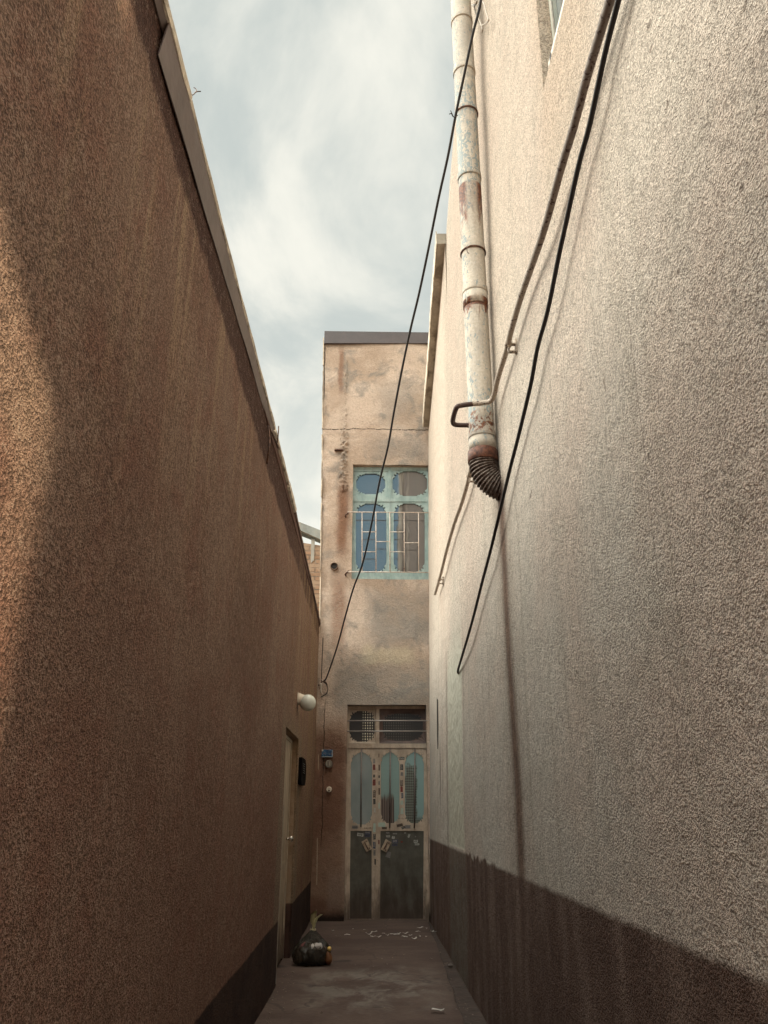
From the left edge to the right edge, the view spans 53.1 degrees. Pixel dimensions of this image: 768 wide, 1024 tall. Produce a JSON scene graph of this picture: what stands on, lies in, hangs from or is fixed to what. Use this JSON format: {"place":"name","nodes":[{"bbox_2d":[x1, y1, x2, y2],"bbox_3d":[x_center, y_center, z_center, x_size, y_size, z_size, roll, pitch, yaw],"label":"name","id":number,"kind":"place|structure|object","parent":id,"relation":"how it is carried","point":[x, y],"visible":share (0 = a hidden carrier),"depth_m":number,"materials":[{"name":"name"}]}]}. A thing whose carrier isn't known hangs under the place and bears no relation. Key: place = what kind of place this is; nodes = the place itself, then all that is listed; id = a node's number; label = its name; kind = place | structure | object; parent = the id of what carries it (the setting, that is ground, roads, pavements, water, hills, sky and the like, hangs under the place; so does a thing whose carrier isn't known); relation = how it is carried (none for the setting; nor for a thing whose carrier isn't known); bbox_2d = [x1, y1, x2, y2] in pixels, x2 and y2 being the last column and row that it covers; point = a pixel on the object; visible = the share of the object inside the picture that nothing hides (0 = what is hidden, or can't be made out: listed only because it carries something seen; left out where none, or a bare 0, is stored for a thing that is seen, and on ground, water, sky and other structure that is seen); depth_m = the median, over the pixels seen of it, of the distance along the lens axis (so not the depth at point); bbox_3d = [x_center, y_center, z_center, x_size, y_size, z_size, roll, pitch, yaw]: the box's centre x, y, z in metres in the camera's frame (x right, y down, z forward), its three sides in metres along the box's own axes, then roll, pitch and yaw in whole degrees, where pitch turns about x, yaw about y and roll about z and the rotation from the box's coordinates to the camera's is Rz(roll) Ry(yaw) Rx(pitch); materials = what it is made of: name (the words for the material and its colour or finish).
{"place":"outdoors","nodes":[
{"label":"outdoors","id":0,"kind":"place"},
{"bbox_2d":[168,0,454,544],"label":"sky","id":1,"kind":"structure","parent":0,"point":[325,126],"materials":[{"name":"white"}]},
{"bbox_2d":[254,919,464,1023],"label":"alley floor","id":2,"kind":"structure","parent":0,"point":[347,987],"depth_m":6.26,"materials":[{"name":"concrete"}]},
{"bbox_2d":[292,911,331,966],"bbox_3d":[-0.655,3.918,7.075,0.374,0.440,0.311,0,-21,-1],"label":"rubbish bag","id":3,"kind":"object","parent":2,"relation":"on","point":[314,949],"visible":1,"depth_m":6.96,"materials":[{"name":"black plastic"}]},
{"bbox_2d":[260,924,472,1022],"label":"grit","id":4,"kind":"object","parent":2,"relation":"on","point":[327,969],"visible":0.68,"depth_m":6.11,"materials":[{"name":"grey gravel"}]},
{"bbox_2d":[428,921,486,1023],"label":"gutter","id":5,"kind":"object","parent":2,"relation":"on","point":[463,995],"visible":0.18,"depth_m":5.99,"materials":[{"name":"grey concrete"}]},
{"label":"ground","id":6,"kind":"structure","parent":0,"visible":0},
{"bbox_2d":[0,0,320,1023],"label":"house","id":7,"kind":"structure","parent":6,"relation":"on","point":[160,622],"depth_m":2.38,"materials":[{"name":"brown paint"}]},
{"bbox_2d":[277,735,293,963],"bbox_3d":[-0.931,3.075,7.059,0.102,1.985,1.278,0,-21,-1],"label":"door","id":8,"kind":"structure","parent":7,"relation":"in","point":[288,754],"depth_m":7.42,"materials":[{"name":"beige paint"}]},
{"bbox_2d":[298,757,305,785],"bbox_3d":[-0.880,2.791,8.255,0.048,0.269,0.600,0,-21,-1],"label":"intercom box","id":9,"kind":"object","parent":7,"relation":"attached to","point":[302,772],"visible":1,"depth_m":8.05,"materials":[{"name":"black plastic"}]},
{"bbox_2d":[297,693,315,710],"bbox_3d":[-0.794,1.943,7.868,0.197,0.182,0.166,0,-21,-1],"label":"wall lamp","id":10,"kind":"object","parent":7,"relation":"attached to","point":[307,702],"visible":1,"depth_m":7.81,"materials":[{"name":"white glass"}]},
{"bbox_2d":[299,522,319,633],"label":"brick house","id":11,"kind":"structure","parent":6,"relation":"on","point":[312,549],"depth_m":14.69,"materials":[{"name":"brown brick"}]},
{"bbox_2d":[310,331,452,922],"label":"end house","id":12,"kind":"structure","parent":6,"relation":"on","point":[371,839],"depth_m":11.08,"materials":[{"name":"paint"}]},
{"bbox_2d":[319,642,322,688],"bbox_3d":[-0.885,2.136,10.884,0.036,0.722,0.012,0,-21,-1],"label":"corner wire","id":13,"kind":"object","parent":12,"relation":"attached to","point":[322,660],"visible":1,"depth_m":10.90,"materials":[{"name":"black rubber"}]},
{"bbox_2d":[318,679,327,696],"bbox_3d":[-0.853,2.468,10.759,0.150,0.248,0.122,0,-21,-1],"label":"cable anchor","id":14,"kind":"object","parent":12,"relation":"attached to","point":[320,684],"visible":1,"depth_m":10.72,"materials":[{"name":"metal"}]},
{"bbox_2d":[321,749,332,756],"bbox_3d":[-0.774,3.287,10.475,0.154,0.104,0.038,0,-21,-1],"label":"number plate","id":15,"kind":"object","parent":12,"relation":"attached to","point":[327,753],"visible":1,"depth_m":10.46,"materials":[{"name":"blue metal"}]},
{"bbox_2d":[325,760,332,767],"bbox_3d":[-0.748,3.417,10.422,0.103,0.103,0.074,0,-21,-1],"label":"round cover","id":16,"kind":"object","parent":12,"relation":"attached to","point":[328,763],"visible":1,"depth_m":10.39,"materials":[{"name":"grey plastic"}]},
{"bbox_2d":[344,706,428,921],"bbox_3d":[0.044,4.011,10.340,1.219,2.781,0.192,0,-21,-1],"label":"double door","id":17,"kind":"structure","parent":12,"relation":"in","point":[387,863],"depth_m":10.38,"materials":[{"name":"beige paint"}]},
{"bbox_2d":[345,467,428,579],"bbox_3d":[0.065,0.130,11.783,1.332,1.856,0.202,0,-21,-1],"label":"window","id":18,"kind":"structure","parent":12,"relation":"in","point":[397,548],"depth_m":11.84,"materials":[{"name":"teal paint"}]},
{"bbox_2d":[422,231,456,969],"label":"house","id":19,"kind":"structure","parent":6,"relation":"on","point":[435,417],"depth_m":9.46,"materials":[{"name":"beige paint"}]},
{"bbox_2d":[446,0,767,1023],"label":"house","id":20,"kind":"structure","parent":6,"relation":"on","point":[610,746],"depth_m":2.60,"materials":[{"name":"beige paint"}]},
{"bbox_2d":[323,0,481,680],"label":"overhead cable","id":21,"kind":"object","parent":20,"relation":"attached to","point":[443,177],"visible":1,"depth_m":6.25,"materials":[{"name":"black rubber"}]},
{"bbox_2d":[451,0,500,500],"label":"drainpipe","id":22,"kind":"object","parent":20,"relation":"attached to","point":[483,464],"visible":0.85,"depth_m":5.70,"materials":[{"name":"white metal"}]},
{"bbox_2d":[471,0,488,33],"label":"wire loop","id":23,"kind":"object","parent":20,"relation":"hanging from","point":[480,24],"visible":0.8,"depth_m":6.26,"materials":[{"name":"white plastic"}]},
{"bbox_2d":[434,0,614,594],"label":"gas pipe","id":24,"kind":"object","parent":20,"relation":"attached to","point":[605,15],"visible":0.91,"depth_m":3.60,"materials":[{"name":"black metal"}]},
{"bbox_2d":[457,0,620,673],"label":"cable","id":25,"kind":"object","parent":20,"relation":"attached to","point":[615,11],"depth_m":3.40,"materials":[{"name":"black rubber"}]},
{"bbox_2d":[548,0,564,66],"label":"window","id":26,"kind":"structure","parent":20,"relation":"in","point":[555,6],"depth_m":4.04,"materials":[{"name":"white paint"}]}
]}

